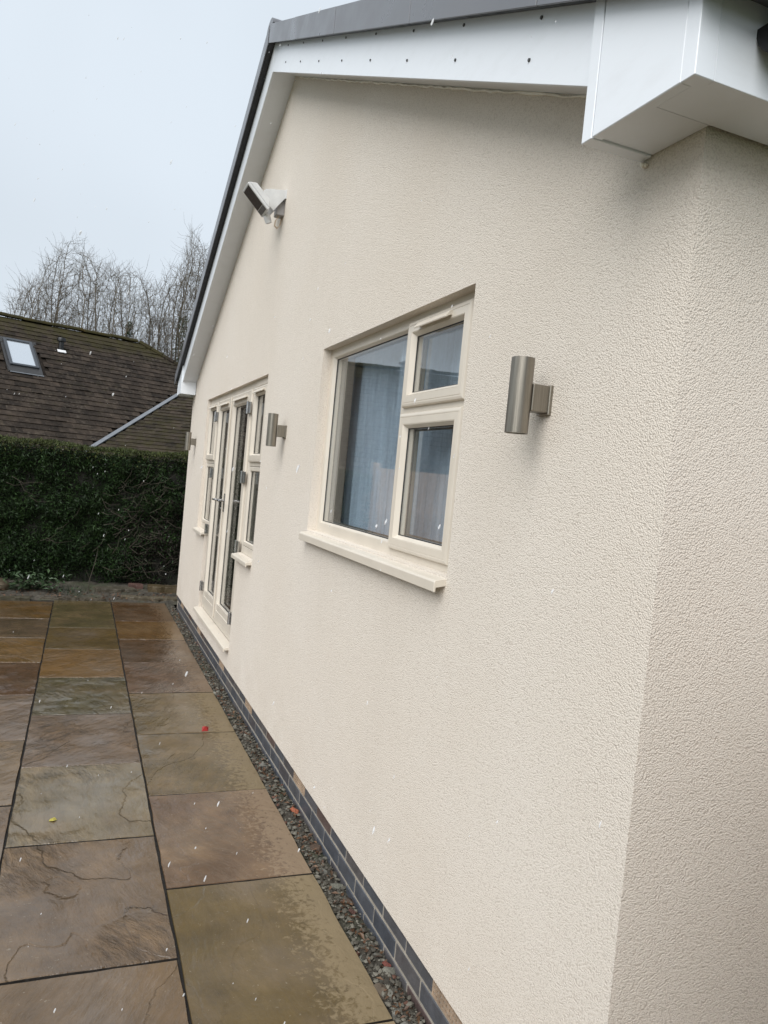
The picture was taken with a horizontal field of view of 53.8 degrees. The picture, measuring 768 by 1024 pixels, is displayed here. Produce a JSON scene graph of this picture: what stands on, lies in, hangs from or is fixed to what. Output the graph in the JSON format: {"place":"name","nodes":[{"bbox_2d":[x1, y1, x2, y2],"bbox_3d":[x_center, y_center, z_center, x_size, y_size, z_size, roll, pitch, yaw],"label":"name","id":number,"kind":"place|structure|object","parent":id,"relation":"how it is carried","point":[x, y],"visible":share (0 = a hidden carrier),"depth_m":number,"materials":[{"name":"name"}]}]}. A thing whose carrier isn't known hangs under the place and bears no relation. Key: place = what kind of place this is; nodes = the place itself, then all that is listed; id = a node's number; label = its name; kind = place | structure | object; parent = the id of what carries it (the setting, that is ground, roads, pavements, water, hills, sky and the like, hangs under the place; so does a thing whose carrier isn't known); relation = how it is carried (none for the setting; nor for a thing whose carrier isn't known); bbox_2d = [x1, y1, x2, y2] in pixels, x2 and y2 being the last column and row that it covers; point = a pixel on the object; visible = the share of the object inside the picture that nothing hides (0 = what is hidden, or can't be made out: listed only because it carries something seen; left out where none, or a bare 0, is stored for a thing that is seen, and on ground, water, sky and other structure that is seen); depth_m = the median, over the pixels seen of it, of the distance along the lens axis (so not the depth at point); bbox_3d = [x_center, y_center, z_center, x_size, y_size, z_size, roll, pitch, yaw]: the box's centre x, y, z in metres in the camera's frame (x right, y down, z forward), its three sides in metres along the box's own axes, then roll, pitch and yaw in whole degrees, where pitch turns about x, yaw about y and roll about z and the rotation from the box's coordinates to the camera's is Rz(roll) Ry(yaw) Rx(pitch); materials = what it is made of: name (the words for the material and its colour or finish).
{"place":"outdoors","nodes":[
{"label":"outdoors","id":0,"kind":"place"},
{"bbox_2d":[0,578,176,604],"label":"soil border","id":1,"kind":"object","parent":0,"point":[36,595],"visible":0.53,"depth_m":9.70,"materials":[{"name":"soil"}]},
{"bbox_2d":[0,578,9,590],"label":"boulder","id":2,"kind":"object","parent":1,"relation":"on","point":[4,584],"visible":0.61,"depth_m":9.36,"materials":[{"name":"brown stone"}]},
{"bbox_2d":[0,596,29,600],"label":"edging stone","id":3,"kind":"object","parent":1,"relation":"on","point":[20,598],"visible":0.84,"depth_m":9.01,"materials":[{"name":"grey stone"}]},
{"bbox_2d":[0,565,77,590],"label":"ivy plant","id":4,"kind":"object","parent":1,"relation":"on","point":[28,584],"visible":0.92,"depth_m":9.47,"materials":[{"name":"green plant"}]},
{"bbox_2d":[46,583,95,594],"bbox_3d":[-3.995,0.972,9.557,0.654,0.150,0.399,5,2,-22],"label":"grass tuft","id":5,"kind":"object","parent":1,"relation":"on","point":[67,590],"visible":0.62,"depth_m":9.55,"materials":[{"name":"green plant"}]},
{"bbox_2d":[40,597,105,600],"bbox_3d":[-3.836,1.085,9.345,0.751,0.060,0.083,4,2,-25],"label":"edging stone","id":6,"kind":"object","parent":1,"relation":"on","point":[77,598],"visible":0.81,"depth_m":9.33,"materials":[{"name":"grey stone"}]},
{"bbox_2d":[0,587,176,600],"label":"leaf litter","id":7,"kind":"object","parent":1,"relation":"on","point":[84,594],"visible":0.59,"depth_m":9.52,"materials":[{"name":"brown plant"}]},
{"bbox_2d":[85,550,97,593],"bbox_3d":[-3.736,0.766,9.661,0.143,0.621,0.042,3,3,-43],"label":"sapling","id":8,"kind":"object","parent":1,"relation":"in","point":[91,574],"visible":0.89,"depth_m":9.66,"materials":[{"name":"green plant"}]},
{"bbox_2d":[0,434,188,584],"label":"hedge","id":9,"kind":"object","parent":1,"relation":"on","point":[54,502],"visible":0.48,"depth_m":10.20,"materials":[{"name":"green plant"}]},
{"bbox_2d":[94,586,135,592],"bbox_3d":[-3.542,1.041,9.977,0.500,0.093,0.220,4,3,-30],"label":"edging stone","id":10,"kind":"object","parent":1,"relation":"on","point":[114,589],"visible":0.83,"depth_m":9.91,"materials":[{"name":"grey stone"}]},
{"bbox_2d":[128,583,142,588],"bbox_3d":[-3.363,1.031,10.232,0.180,0.127,0.120,4,2,-28],"label":"edging stone","id":11,"kind":"object","parent":1,"relation":"on","point":[137,585],"visible":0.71,"depth_m":10.20,"materials":[{"name":"stone"}]},
{"bbox_2d":[120,595,177,601],"bbox_3d":[-3.026,1.134,9.780,0.720,0.082,0.163,5,2,-22],"label":"edging stone","id":12,"kind":"object","parent":1,"relation":"on","point":[147,598],"visible":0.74,"depth_m":9.72,"materials":[{"name":"grey stone"}]},
{"bbox_2d":[147,584,176,593],"bbox_3d":[-2.982,1.065,10.247,0.420,0.132,0.222,5,2,-22],"label":"edging stone","id":13,"kind":"object","parent":1,"relation":"on","point":[166,589],"visible":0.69,"depth_m":10.17,"materials":[{"name":"brown stone"}]},
{"bbox_2d":[0,312,192,461],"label":"neighbour house","id":14,"kind":"structure","parent":0,"point":[70,397],"depth_m":21.78,"materials":[{"name":"tile"}]},
{"bbox_2d":[0,336,43,376],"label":"roof window","id":15,"kind":"structure","parent":14,"relation":"in","point":[20,356],"depth_m":21.34,"materials":[{"name":"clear glass"}]},
{"bbox_2d":[0,0,358,358],"label":"sky","id":16,"kind":"structure","parent":0,"point":[49,48],"materials":[{"name":"white"}]},
{"bbox_2d":[0,600,394,1023],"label":"patio","id":17,"kind":"structure","parent":0,"point":[110,895],"depth_m":3.48,"materials":[{"name":"stone"}]},
{"bbox_2d":[165,602,424,1023],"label":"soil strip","id":18,"kind":"object","parent":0,"point":[386,967],"visible":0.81,"depth_m":3.53,"materials":[{"name":"grey gravel"}]},
{"bbox_2d":[172,609,419,1022],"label":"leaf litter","id":19,"kind":"object","parent":18,"relation":"on","point":[361,934],"visible":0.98,"depth_m":3.51,"materials":[{"name":"grey gravel"}]},
{"bbox_2d":[8,7,601,1023],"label":"snow","id":20,"kind":"structure","parent":0,"point":[280,535],"depth_m":2.09,"materials":[{"name":"white snow"}]},
{"label":"ground","id":21,"kind":"structure","parent":0,"visible":0},
{"bbox_2d":[0,235,182,360],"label":"bare tree","id":22,"kind":"object","parent":21,"relation":"on","point":[128,327],"visible":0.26,"depth_m":30.28,"materials":[{"name":"brown plant"}]},
{"bbox_2d":[139,224,211,361],"bbox_3d":[-8.014,-6.293,31.910,4.960,12.158,4.979,5,2,-22],"label":"bare tree","id":23,"kind":"object","parent":21,"relation":"on","point":[182,320],"visible":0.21,"depth_m":31.11,"materials":[{"name":"brown plant"}]},
{"bbox_2d":[174,0,767,1023],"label":"bungalow","id":24,"kind":"object","parent":21,"relation":"on","point":[570,196],"visible":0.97,"depth_m":2.21,"materials":[{"name":"paint"}]},
{"bbox_2d":[185,432,195,449],"bbox_3d":[-2.234,-0.816,8.743,0.122,0.209,0.065,5,2,-22],"label":"wall light","id":25,"kind":"object","parent":24,"relation":"attached to","point":[189,441],"visible":1,"depth_m":8.71,"materials":[{"name":"metal"}]},
{"bbox_2d":[193,377,267,651],"bbox_3d":[-1.440,-0.018,6.857,0.182,2.183,2.867,5,2,-22],"label":"french door set","id":26,"kind":"structure","parent":24,"relation":"in","point":[228,419],"depth_m":6.74,"materials":[{"name":"beige plastic"}]},
{"bbox_2d":[243,182,286,228],"bbox_3d":[-0.851,-2.170,5.354,0.296,0.258,0.267,5,2,-22],"label":"floodlight","id":27,"kind":"object","parent":24,"relation":"attached to","point":[266,203],"visible":1,"depth_m":5.33,"materials":[{"name":"grey plastic"}]},
{"bbox_2d":[266,413,286,446],"bbox_3d":[-0.692,-0.525,4.869,0.122,0.209,0.065,5,2,-22],"label":"wall light","id":28,"kind":"object","parent":24,"relation":"attached to","point":[275,430],"visible":1,"depth_m":4.83,"materials":[{"name":"metal"}]},
{"bbox_2d":[299,292,474,592],"bbox_3d":[-0.027,-0.313,3.441,0.165,1.076,1.772,5,2,-22],"label":"window","id":29,"kind":"structure","parent":24,"relation":"in","point":[442,407],"depth_m":3.18,"materials":[{"name":"beige plastic"}]},
{"bbox_2d":[341,324,462,544],"bbox_3d":[0.123,-0.265,3.509,0.113,1.280,2.050,5,2,-22],"label":"net curtain","id":30,"kind":"object","parent":24,"relation":"hanging from","point":[373,431],"visible":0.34,"depth_m":3.88,"materials":[{"name":"white fabric"}]},
{"bbox_2d":[504,356,553,434],"bbox_3d":[0.404,-0.322,2.116,0.122,0.209,0.065,5,2,-22],"label":"wall light","id":31,"kind":"object","parent":24,"relation":"attached to","point":[526,396],"visible":1,"depth_m":2.08,"materials":[{"name":"metal"}]}
]}

